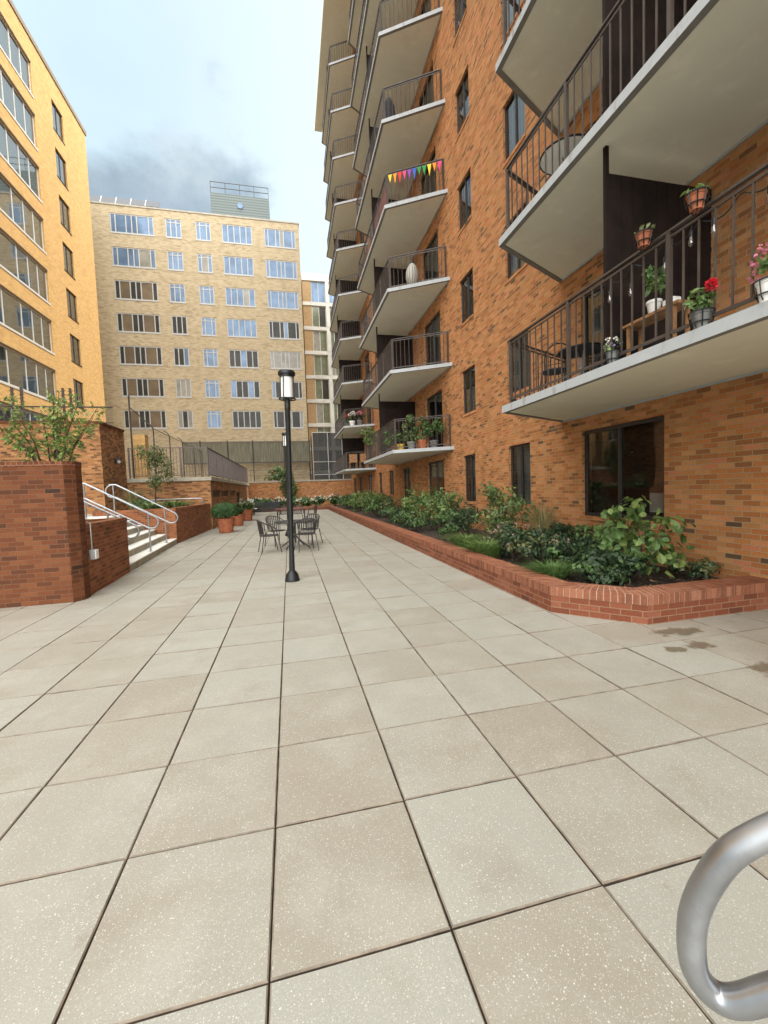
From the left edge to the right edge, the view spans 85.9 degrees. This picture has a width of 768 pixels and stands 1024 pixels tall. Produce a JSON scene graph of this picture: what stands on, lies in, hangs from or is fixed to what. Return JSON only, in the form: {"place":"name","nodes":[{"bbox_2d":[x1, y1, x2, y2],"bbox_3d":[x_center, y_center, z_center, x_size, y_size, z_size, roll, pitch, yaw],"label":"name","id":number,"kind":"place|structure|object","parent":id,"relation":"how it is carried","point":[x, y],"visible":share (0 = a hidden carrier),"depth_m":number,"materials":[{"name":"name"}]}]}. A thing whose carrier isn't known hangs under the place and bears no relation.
{"place":"outdoors","nodes":[
{"label":"outdoors","id":0,"kind":"place"},
{"bbox_2d":[133,434,150,478],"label":"brick pier","id":1,"kind":"structure","parent":0,"point":[140,439],"depth_m":17.76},
{"bbox_2d":[12,0,434,274],"label":"sky","id":2,"kind":"structure","parent":0,"point":[170,98],"materials":[{"name":"white"}]},
{"bbox_2d":[0,509,767,1023],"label":"paving","id":3,"kind":"structure","parent":0,"point":[496,805],"depth_m":2.06,"materials":[{"name":"concrete"}]},
{"bbox_2d":[87,515,176,571],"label":"steps","id":4,"kind":"structure","parent":3,"relation":"on","point":[140,554],"depth_m":11.11,"materials":[{"name":"concrete"}]},
{"bbox_2d":[82,483,158,551],"bbox_3d":[-6.529,0.139,10.094,1.858,1.752,0.095,-3,3,-13],"label":"handrail","id":5,"kind":"object","parent":4,"relation":"on","point":[147,513],"visible":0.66,"depth_m":10.09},
{"bbox_2d":[92,503,210,542],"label":"planter wall","id":6,"kind":"structure","parent":3,"relation":"on","point":[193,521],"depth_m":13.34,"materials":[{"name":"brown brick"}]},
{"bbox_2d":[134,444,176,502],"bbox_3d":[-8.931,-1.359,16.179,1.487,2.576,0.888,-3,3,-13],"label":"slender tree","id":7,"kind":"object","parent":6,"relation":"on","point":[155,480],"visible":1,"depth_m":16.07,"materials":[{"name":"green plant"}]},
{"bbox_2d":[127,477,249,528],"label":"terrace","id":8,"kind":"structure","parent":3,"relation":"on","point":[212,491],"depth_m":17.83,"materials":[{"name":"brown brick"}]},
{"bbox_2d":[128,395,203,478],"bbox_3d":[-12.758,-3.520,25.140,0.340,3.720,15.065,-3,3,-13],"label":"chain link fence","id":9,"kind":"object","parent":8,"relation":"on","point":[153,429],"visible":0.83,"depth_m":22.66,"materials":[{"name":"grey metal"}]},
{"bbox_2d":[127,447,247,482],"bbox_3d":[-11.147,-2.535,26.169,3.136,1.300,17.636,-3,3,-13],"label":"terrace railing","id":10,"kind":"object","parent":8,"relation":"on","point":[220,465],"visible":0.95,"depth_m":19.46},
{"bbox_2d":[182,440,310,481],"bbox_3d":[-12.304,-4.469,37.568,11.100,4.100,0.170,-3,3,-13],"label":"screen fence","id":11,"kind":"object","parent":8,"relation":"on","point":[252,451],"visible":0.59,"depth_m":37.60,"materials":[{"name":"grey metal"}]},
{"bbox_2d":[216,518,234,532],"bbox_3d":[-6.250,0.528,16.311,0.725,0.560,0.724,-3,3,-13],"label":"flower pot","id":12,"kind":"object","parent":3,"relation":"on","point":[226,525],"visible":0.98,"depth_m":16.07,"materials":[{"name":"ceramic"}]},
{"bbox_2d":[210,502,240,518],"bbox_3d":[-6.269,-0.043,16.278,1.167,0.705,1.131,-3,3,-13],"label":"boxwood ball","id":13,"kind":"object","parent":12,"relation":"on","point":[227,509],"visible":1,"depth_m":15.94,"materials":[{"name":"green plant"}]},
{"bbox_2d":[268,536,287,1023],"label":"paving bed","id":14,"kind":"object","parent":3,"relation":"in","point":[275,849],"depth_m":1.71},
{"bbox_2d":[0,461,90,607],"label":"brick wall","id":15,"kind":"structure","parent":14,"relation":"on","point":[43,550],"depth_m":5.99,"materials":[{"name":"brick"}]},
{"bbox_2d":[85,517,129,594],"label":"planter wall","id":16,"kind":"structure","parent":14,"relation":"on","point":[110,565],"depth_m":7.34,"materials":[{"name":"brown brick"}]},
{"bbox_2d":[0,388,106,461],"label":"tree","id":17,"kind":"object","parent":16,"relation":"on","point":[56,454],"visible":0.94,"depth_m":7.07,"materials":[{"name":"green plant"}]},
{"bbox_2d":[249,479,351,507],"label":"brick wall","id":18,"kind":"structure","parent":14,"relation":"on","point":[308,488],"depth_m":35.88,"materials":[{"name":"brick"}]},
{"bbox_2d":[278,369,299,581],"bbox_3d":[-1.595,-0.591,6.959,0.292,3.545,0.292,-2,3,-13],"label":"lamp post","id":19,"kind":"object","parent":3,"relation":"on","point":[286,377],"visible":1,"depth_m":6.91,"materials":[{"name":"black metal"}]},
{"bbox_2d":[255,505,767,624],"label":"brick planter","id":20,"kind":"object","parent":3,"relation":"on","point":[637,603],"visible":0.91,"depth_m":4.80,"materials":[{"name":"brick"}]},
{"bbox_2d":[354,490,392,513],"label":"bushy shrub","id":21,"kind":"object","parent":20,"relation":"on","point":[382,497],"visible":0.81,"depth_m":20.78,"materials":[{"name":"green plant"}]},
{"bbox_2d":[399,511,436,530],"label":"evergreen shrub","id":22,"kind":"object","parent":20,"relation":"on","point":[412,522],"visible":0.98,"depth_m":12.31,"materials":[{"name":"green plant"}]},
{"bbox_2d":[401,484,444,522],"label":"bushy shrub","id":23,"kind":"object","parent":20,"relation":"on","point":[418,499],"visible":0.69,"depth_m":14.02,"materials":[{"name":"green plant"}]},
{"bbox_2d":[421,486,467,527],"bbox_3d":[1.737,-0.106,12.294,1.370,1.335,1.992,0,4,26],"label":"bushy shrub","id":24,"kind":"object","parent":20,"relation":"on","point":[438,502],"visible":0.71,"depth_m":12.07,"materials":[{"name":"green plant"}]},
{"bbox_2d":[433,510,473,536],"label":"evergreen shrub","id":25,"kind":"object","parent":20,"relation":"on","point":[447,529],"visible":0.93,"depth_m":10.15,"materials":[{"name":"green plant"}]},
{"bbox_2d":[435,532,488,549],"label":"ground cover","id":26,"kind":"object","parent":20,"relation":"on","point":[459,540],"visible":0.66,"depth_m":8.67,"materials":[{"name":"green plant"}]},
{"bbox_2d":[443,505,491,535],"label":"evergreen shrub","id":27,"kind":"object","parent":20,"relation":"on","point":[471,510],"visible":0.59,"depth_m":10.55,"materials":[{"name":"green plant"}]},
{"bbox_2d":[445,538,503,557],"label":"ground cover","id":28,"kind":"object","parent":20,"relation":"on","point":[491,548],"visible":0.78,"depth_m":7.44,"materials":[{"name":"green plant"}]},
{"bbox_2d":[475,481,539,534],"bbox_3d":[2.563,0.020,8.964,1.388,1.410,1.581,-3,3,-13],"label":"bushy shrub","id":29,"kind":"object","parent":20,"relation":"on","point":[498,515],"visible":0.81,"depth_m":8.67,"materials":[{"name":"green plant"}]},
{"bbox_2d":[490,522,550,561],"bbox_3d":[2.262,0.502,7.089,0.969,0.685,0.957,-3,3,-13],"label":"evergreen shrub","id":30,"kind":"object","parent":20,"relation":"on","point":[509,531],"visible":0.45,"depth_m":6.98,"materials":[{"name":"green plant"}]},
{"bbox_2d":[502,526,569,566],"bbox_3d":[2.376,0.555,6.443,1.034,0.651,1.066,-3,3,-13],"label":"evergreen shrub","id":31,"kind":"object","parent":20,"relation":"on","point":[525,545],"visible":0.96,"depth_m":6.49,"materials":[{"name":"green plant"}]},
{"bbox_2d":[519,501,568,546],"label":"ornamental grass","id":32,"kind":"object","parent":20,"relation":"on","point":[543,520],"depth_m":7.83,"materials":[{"name":"plant"}]},
{"bbox_2d":[515,556,579,579],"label":"ground cover","id":33,"kind":"object","parent":20,"relation":"on","point":[556,569],"visible":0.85,"depth_m":5.70,"materials":[{"name":"green plant"}]},
{"bbox_2d":[542,538,599,566],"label":"evergreen shrub","id":34,"kind":"object","parent":20,"relation":"on","point":[577,546],"visible":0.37,"depth_m":6.15,"materials":[{"name":"green plant"}]},
{"bbox_2d":[549,524,627,555],"bbox_3d":[3.400,0.507,6.646,1.187,0.649,1.337,-3,3,-13],"label":"evergreen shrub","id":35,"kind":"object","parent":20,"relation":"on","point":[578,535],"visible":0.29,"depth_m":6.63,"materials":[{"name":"green plant"}]},
{"bbox_2d":[571,561,630,585],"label":"evergreen shrub","id":36,"kind":"object","parent":20,"relation":"on","point":[602,576],"visible":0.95,"depth_m":5.05,"materials":[{"name":"green plant"}]},
{"bbox_2d":[568,547,659,585],"bbox_3d":[2.940,0.678,5.386,0.973,0.500,1.076,-3,3,-13],"label":"evergreen shrub","id":37,"kind":"object","parent":20,"relation":"on","point":[598,557],"visible":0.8,"depth_m":5.09,"materials":[{"name":"green plant"}]},
{"bbox_2d":[584,495,695,577],"bbox_3d":[3.347,0.333,5.514,1.307,1.126,1.091,-3,3,-13],"label":"hydrangea shrub","id":38,"kind":"object","parent":20,"relation":"on","point":[611,534],"visible":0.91,"depth_m":5.35,"materials":[{"name":"green plant"}]},
{"bbox_2d":[664,556,722,579],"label":"evergreen shrub","id":39,"kind":"object","parent":20,"relation":"on","point":[706,568],"visible":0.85,"depth_m":5.23,"materials":[{"name":"green plant"}]},
{"bbox_2d":[676,811,767,1021],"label":"handrail","id":40,"kind":"object","parent":3,"relation":"on","point":[727,858],"visible":1,"depth_m":0.66,"materials":[{"name":"metal"}]},
{"label":"ground","id":41,"kind":"structure","parent":0,"visible":0},
{"bbox_2d":[0,0,105,421],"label":"apartment building","id":42,"kind":"structure","parent":41,"relation":"on","point":[49,331],"depth_m":24.54,"materials":[{"name":"yellow brick"}]},
{"bbox_2d":[0,16,33,98],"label":"window","id":43,"kind":"structure","parent":42,"relation":"in","point":[12,53],"depth_m":22.88,"materials":[{"name":"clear glass"}]},
{"bbox_2d":[0,68,37,150],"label":"window","id":44,"kind":"structure","parent":42,"relation":"in","point":[8,98],"depth_m":22.81,"materials":[{"name":"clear glass"}]},
{"bbox_2d":[0,121,42,203],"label":"window","id":45,"kind":"structure","parent":42,"relation":"in","point":[10,152],"depth_m":22.64,"materials":[{"name":"clear glass"}]},
{"bbox_2d":[0,175,46,254],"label":"window","id":46,"kind":"structure","parent":42,"relation":"in","point":[14,209],"depth_m":22.72,"materials":[{"name":"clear glass"}]},
{"bbox_2d":[0,231,50,305],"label":"window","id":47,"kind":"structure","parent":42,"relation":"in","point":[15,262],"depth_m":22.66,"materials":[{"name":"clear glass"}]},
{"bbox_2d":[0,287,54,354],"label":"window","id":48,"kind":"structure","parent":42,"relation":"in","point":[14,315],"depth_m":22.58,"materials":[{"name":"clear glass"}]},
{"bbox_2d":[0,344,57,403],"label":"window","id":49,"kind":"structure","parent":42,"relation":"in","point":[16,370],"depth_m":22.36,"materials":[{"name":"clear glass"}]},
{"bbox_2d":[89,181,309,492],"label":"apartment building","id":50,"kind":"structure","parent":41,"relation":"on","point":[200,316],"depth_m":37.49,"materials":[{"name":"beige brick"}]},
{"bbox_2d":[109,213,154,236],"bbox_3d":[-21.920,-24.977,35.872,3.500,1.687,0.130,-3,3,-13],"label":"window","id":51,"kind":"structure","parent":50,"relation":"in","point":[119,223],"depth_m":35.87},
{"bbox_2d":[112,246,156,269],"bbox_3d":[-21.819,-22.189,36.034,3.500,1.687,0.130,-3,3,-13],"label":"window","id":52,"kind":"structure","parent":50,"relation":"in","point":[121,256],"depth_m":36.03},
{"bbox_2d":[114,280,158,301],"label":"window","id":53,"kind":"structure","parent":50,"relation":"in","point":[124,289],"depth_m":36.19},
{"bbox_2d":[116,313,160,333],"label":"window","id":54,"kind":"structure","parent":50,"relation":"in","point":[126,322],"depth_m":36.36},
{"bbox_2d":[119,345,162,365],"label":"window","id":55,"kind":"structure","parent":50,"relation":"in","point":[129,355],"depth_m":36.52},
{"bbox_2d":[121,378,164,397],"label":"window","id":56,"kind":"structure","parent":50,"relation":"in","point":[133,387],"depth_m":36.69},
{"bbox_2d":[123,410,166,428],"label":"window","id":57,"kind":"structure","parent":50,"relation":"in","point":[157,418],"depth_m":36.87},
{"bbox_2d":[165,218,181,238],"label":"window","id":58,"kind":"structure","parent":50,"relation":"in","point":[172,226],"depth_m":36.61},
{"bbox_2d":[167,251,183,271],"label":"window","id":59,"kind":"structure","parent":50,"relation":"in","point":[175,259],"depth_m":36.77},
{"bbox_2d":[169,283,185,303],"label":"window","id":60,"kind":"structure","parent":50,"relation":"in","point":[177,291],"depth_m":36.93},
{"bbox_2d":[171,316,187,334],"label":"window","id":61,"kind":"structure","parent":50,"relation":"in","point":[179,323],"depth_m":37.10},
{"bbox_2d":[173,347,189,366],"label":"window","id":62,"kind":"structure","parent":50,"relation":"in","point":[181,355],"depth_m":37.26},
{"bbox_2d":[175,379,191,397],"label":"window","id":63,"kind":"structure","parent":50,"relation":"in","point":[183,386],"depth_m":37.42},
{"bbox_2d":[177,410,193,428],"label":"window","id":64,"kind":"structure","parent":50,"relation":"in","point":[185,417],"depth_m":37.59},
{"bbox_2d":[195,221,211,241],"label":"window","id":65,"kind":"structure","parent":50,"relation":"in","point":[203,232],"depth_m":37.16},
{"bbox_2d":[197,254,212,273],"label":"window","id":66,"kind":"structure","parent":50,"relation":"in","point":[204,261],"depth_m":37.32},
{"bbox_2d":[221,224,252,245],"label":"window","id":67,"kind":"structure","parent":50,"relation":"in","point":[231,234],"depth_m":37.80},
{"bbox_2d":[223,256,253,276],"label":"window","id":68,"kind":"structure","parent":50,"relation":"in","point":[238,266],"depth_m":37.97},
{"bbox_2d":[225,287,255,307],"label":"window","id":69,"kind":"structure","parent":50,"relation":"in","point":[236,297],"depth_m":38.12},
{"bbox_2d":[227,319,256,337],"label":"window","id":70,"kind":"structure","parent":50,"relation":"in","point":[238,328],"depth_m":38.28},
{"bbox_2d":[228,350,258,368],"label":"window","id":71,"kind":"structure","parent":50,"relation":"in","point":[237,358],"depth_m":38.46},
{"bbox_2d":[230,380,260,398],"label":"window","id":72,"kind":"structure","parent":50,"relation":"in","point":[240,389],"depth_m":38.61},
{"bbox_2d":[232,411,261,428],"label":"window","id":73,"kind":"structure","parent":50,"relation":"in","point":[240,419],"depth_m":38.77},
{"bbox_2d":[264,228,295,249],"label":"window","id":74,"kind":"structure","parent":50,"relation":"in","point":[274,238],"depth_m":38.64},
{"bbox_2d":[265,259,297,279],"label":"window","id":75,"kind":"structure","parent":50,"relation":"in","point":[277,269],"depth_m":38.80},
{"bbox_2d":[267,290,298,309],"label":"window","id":76,"kind":"structure","parent":50,"relation":"in","point":[285,300],"depth_m":38.97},
{"bbox_2d":[268,321,300,339],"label":"window","id":77,"kind":"structure","parent":50,"relation":"in","point":[282,330],"depth_m":39.13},
{"bbox_2d":[270,351,301,369],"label":"window","id":78,"kind":"structure","parent":50,"relation":"in","point":[280,360],"depth_m":39.30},
{"bbox_2d":[272,381,302,398],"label":"window","id":79,"kind":"structure","parent":50,"relation":"in","point":[298,389],"depth_m":39.33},
{"bbox_2d":[273,411,304,428],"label":"window","id":80,"kind":"structure","parent":50,"relation":"in","point":[296,417],"depth_m":39.67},
{"bbox_2d":[301,272,340,479],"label":"apartment building","id":81,"kind":"structure","parent":41,"relation":"on","point":[323,409],"depth_m":50.67,"materials":[{"name":"beige concrete"}]},
{"bbox_2d":[310,281,324,302],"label":"window","id":82,"kind":"structure","parent":81,"relation":"in","point":[317,288],"depth_m":50.35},
{"bbox_2d":[312,306,325,326],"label":"window","id":83,"kind":"structure","parent":81,"relation":"in","point":[318,313],"depth_m":50.52,"materials":[{"name":"green glass"}]},
{"bbox_2d":[310,432,351,479],"bbox_3d":[-5.063,-5.159,40.862,4.139,4.976,3.680,-3,3,-13],"label":"net enclosure","id":84,"kind":"object","parent":41,"relation":"on","point":[326,450],"visible":0.51,"depth_m":38.96,"materials":[{"name":"grey"}]},
{"bbox_2d":[314,0,767,578],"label":"apartment building","id":85,"kind":"structure","parent":41,"relation":"on","point":[502,242],"depth_m":7.24,"materials":[{"name":"orange brick"}]},
{"bbox_2d":[402,413,420,448],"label":"potted plant","id":86,"kind":"object","parent":85,"relation":"on","point":[413,441],"visible":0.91,"depth_m":14.38,"materials":[{"name":"green plant"}]},
{"bbox_2d":[423,231,438,279],"bbox_3d":[1.828,-8.844,15.214,0.184,2.094,1.754,-3,3,-13],"label":"balcony door","id":87,"kind":"structure","parent":85,"relation":"in","point":[429,257],"depth_m":15.24,"materials":[{"name":"glass"}]},
{"bbox_2d":[425,311,440,364],"bbox_3d":[1.926,-6.106,15.373,0.184,2.094,1.754,-3,3,-13],"label":"balcony door","id":88,"kind":"structure","parent":85,"relation":"in","point":[435,327],"depth_m":15.41,"materials":[{"name":"glass"}]},
{"bbox_2d":[427,390,442,447],"bbox_3d":[2.025,-3.367,15.532,0.184,2.094,1.754,-3,3,-13],"label":"balcony door","id":89,"kind":"structure","parent":85,"relation":"in","point":[436,400],"depth_m":15.63,"materials":[{"name":"glass"}]},
{"bbox_2d":[429,460,444,511],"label":"window","id":90,"kind":"structure","parent":85,"relation":"in","point":[438,466],"depth_m":15.77,"materials":[{"name":"glass"}]},
{"bbox_2d":[455,69,469,143],"bbox_3d":[2.368,-11.857,12.024,0.257,1.392,0.980,-3,3,-13],"label":"window","id":91,"kind":"structure","parent":85,"relation":"in","point":[465,96],"depth_m":12.10,"materials":[{"name":"glass"}]},
{"bbox_2d":[457,171,471,236],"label":"window","id":92,"kind":"structure","parent":85,"relation":"in","point":[467,191],"depth_m":12.29,"materials":[{"name":"glass"}]},
{"bbox_2d":[460,269,473,328],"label":"window","id":93,"kind":"structure","parent":85,"relation":"in","point":[469,284],"depth_m":12.45,"materials":[{"name":"glass"}]},
{"bbox_2d":[462,365,475,417],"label":"window","id":94,"kind":"structure","parent":85,"relation":"in","point":[471,375],"depth_m":12.61,"materials":[{"name":"glass"}]},
{"bbox_2d":[464,454,476,503],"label":"window","id":95,"kind":"structure","parent":85,"relation":"in","point":[472,457],"depth_m":12.84,"materials":[{"name":"glass"}]},
{"bbox_2d":[502,92,525,168],"bbox_3d":[3.081,-8.985,9.506,0.257,1.392,0.980,-3,3,-13],"label":"window","id":96,"kind":"structure","parent":85,"relation":"in","point":[518,133],"depth_m":9.61,"materials":[{"name":"glass"}]},
{"bbox_2d":[505,204,527,285],"bbox_3d":[3.180,-6.246,9.665,0.257,1.392,0.980,-3,3,-13],"label":"window","id":97,"kind":"structure","parent":85,"relation":"in","point":[518,265],"depth_m":9.92,"materials":[{"name":"glass"}]},
{"bbox_2d":[507,330,528,398],"bbox_3d":[3.278,-3.508,9.824,0.257,1.392,0.980,-3,3,-13],"label":"window","id":98,"kind":"structure","parent":85,"relation":"in","point":[526,336],"depth_m":9.84,"materials":[{"name":"glass"}]},
{"bbox_2d":[511,443,530,507],"bbox_3d":[3.373,-0.874,9.977,0.257,1.512,0.980,-3,3,-13],"label":"window","id":99,"kind":"structure","parent":85,"relation":"in","point":[523,450],"depth_m":10.04,"materials":[{"name":"glass"}]},
{"bbox_2d":[540,133,585,175],"bbox_3d":[2.691,-4.882,6.077,0.760,0.732,0.760,-3,3,-13],"label":"balcony table","id":100,"kind":"object","parent":85,"relation":"on","point":[578,137],"visible":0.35,"depth_m":6.00,"materials":[{"name":"white metal"}]},
{"bbox_2d":[557,342,603,375],"bbox_3d":[3.096,-2.167,6.459,0.700,0.732,0.700,-3,3,-13],"label":"balcony table","id":101,"kind":"object","parent":85,"relation":"on","point":[588,348],"visible":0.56,"depth_m":6.42,"materials":[{"name":"black metal"}]},
{"bbox_2d":[584,283,603,372],"bbox_3d":[4.016,-2.935,6.868,0.184,2.094,1.754,-3,3,-13],"label":"balcony door","id":102,"kind":"structure","parent":85,"relation":"in","point":[597,300],"depth_m":7.59,"materials":[{"name":"brown metal"}]},
{"bbox_2d":[602,337,622,363],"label":"potted plant","id":103,"kind":"object","parent":85,"relation":"on","point":[611,353],"visible":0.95,"depth_m":4.67,"materials":[{"name":"green plant"}]},
{"bbox_2d":[581,416,664,526],"bbox_3d":[4.062,-0.650,6.993,0.257,1.662,1.800,-3,3,-13],"label":"window","id":104,"kind":"structure","parent":85,"relation":"in","point":[628,458],"depth_m":7.01,"materials":[{"name":"glass"}]},
{"bbox_2d":[633,223,656,250],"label":"potted plant","id":105,"kind":"object","parent":85,"relation":"attached to","point":[643,238],"visible":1,"depth_m":4.09,"materials":[{"name":"green plant"}]},
{"bbox_2d":[622,299,696,356],"bbox_3d":[3.059,-1.954,4.638,0.240,0.510,0.750,-3,3,-13],"label":"bench","id":106,"kind":"object","parent":85,"relation":"on","point":[650,317],"visible":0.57,"depth_m":4.62,"materials":[{"name":"brown wood"}]},
{"bbox_2d":[641,264,665,313],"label":"potted plant","id":107,"kind":"object","parent":106,"relation":"on","point":[650,281],"visible":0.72,"depth_m":4.59,"materials":[{"name":"green plant"}]},
{"bbox_2d":[585,186,767,297],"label":"string lights","id":108,"kind":"object","parent":85,"relation":"hanging from","point":[690,234],"visible":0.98,"depth_m":3.86,"materials":[{"name":"black plastic"}]},
{"bbox_2d":[680,182,711,215],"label":"potted plant","id":109,"kind":"object","parent":85,"relation":"attached to","point":[695,199],"visible":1,"depth_m":3.56,"materials":[{"name":"green plant"}]},
{"bbox_2d":[683,277,717,329],"bbox_3d":[2.807,-1.829,3.672,0.286,0.435,0.214,-1,4,19],"label":"potted plant","id":110,"kind":"object","parent":85,"relation":"on","point":[700,316],"visible":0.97,"depth_m":3.63,"materials":[{"name":"green plant"}]},
{"bbox_2d":[747,242,767,302],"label":"potted plant","id":111,"kind":"object","parent":85,"relation":"on","point":[761,289],"visible":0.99,"depth_m":3.17,"materials":[{"name":"pink plant"}]},
{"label":"upper path","id":112,"kind":"structure","parent":0,"visible":0},
{"bbox_2d":[0,421,128,513],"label":"brick wall","id":113,"kind":"structure","parent":112,"relation":"on","point":[101,469],"depth_m":14.90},
{"bbox_2d":[0,387,113,425],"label":"chain link fence","id":114,"kind":"object","parent":113,"relation":"on","point":[12,393],"visible":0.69,"depth_m":15.63,"materials":[{"name":"grey metal"}]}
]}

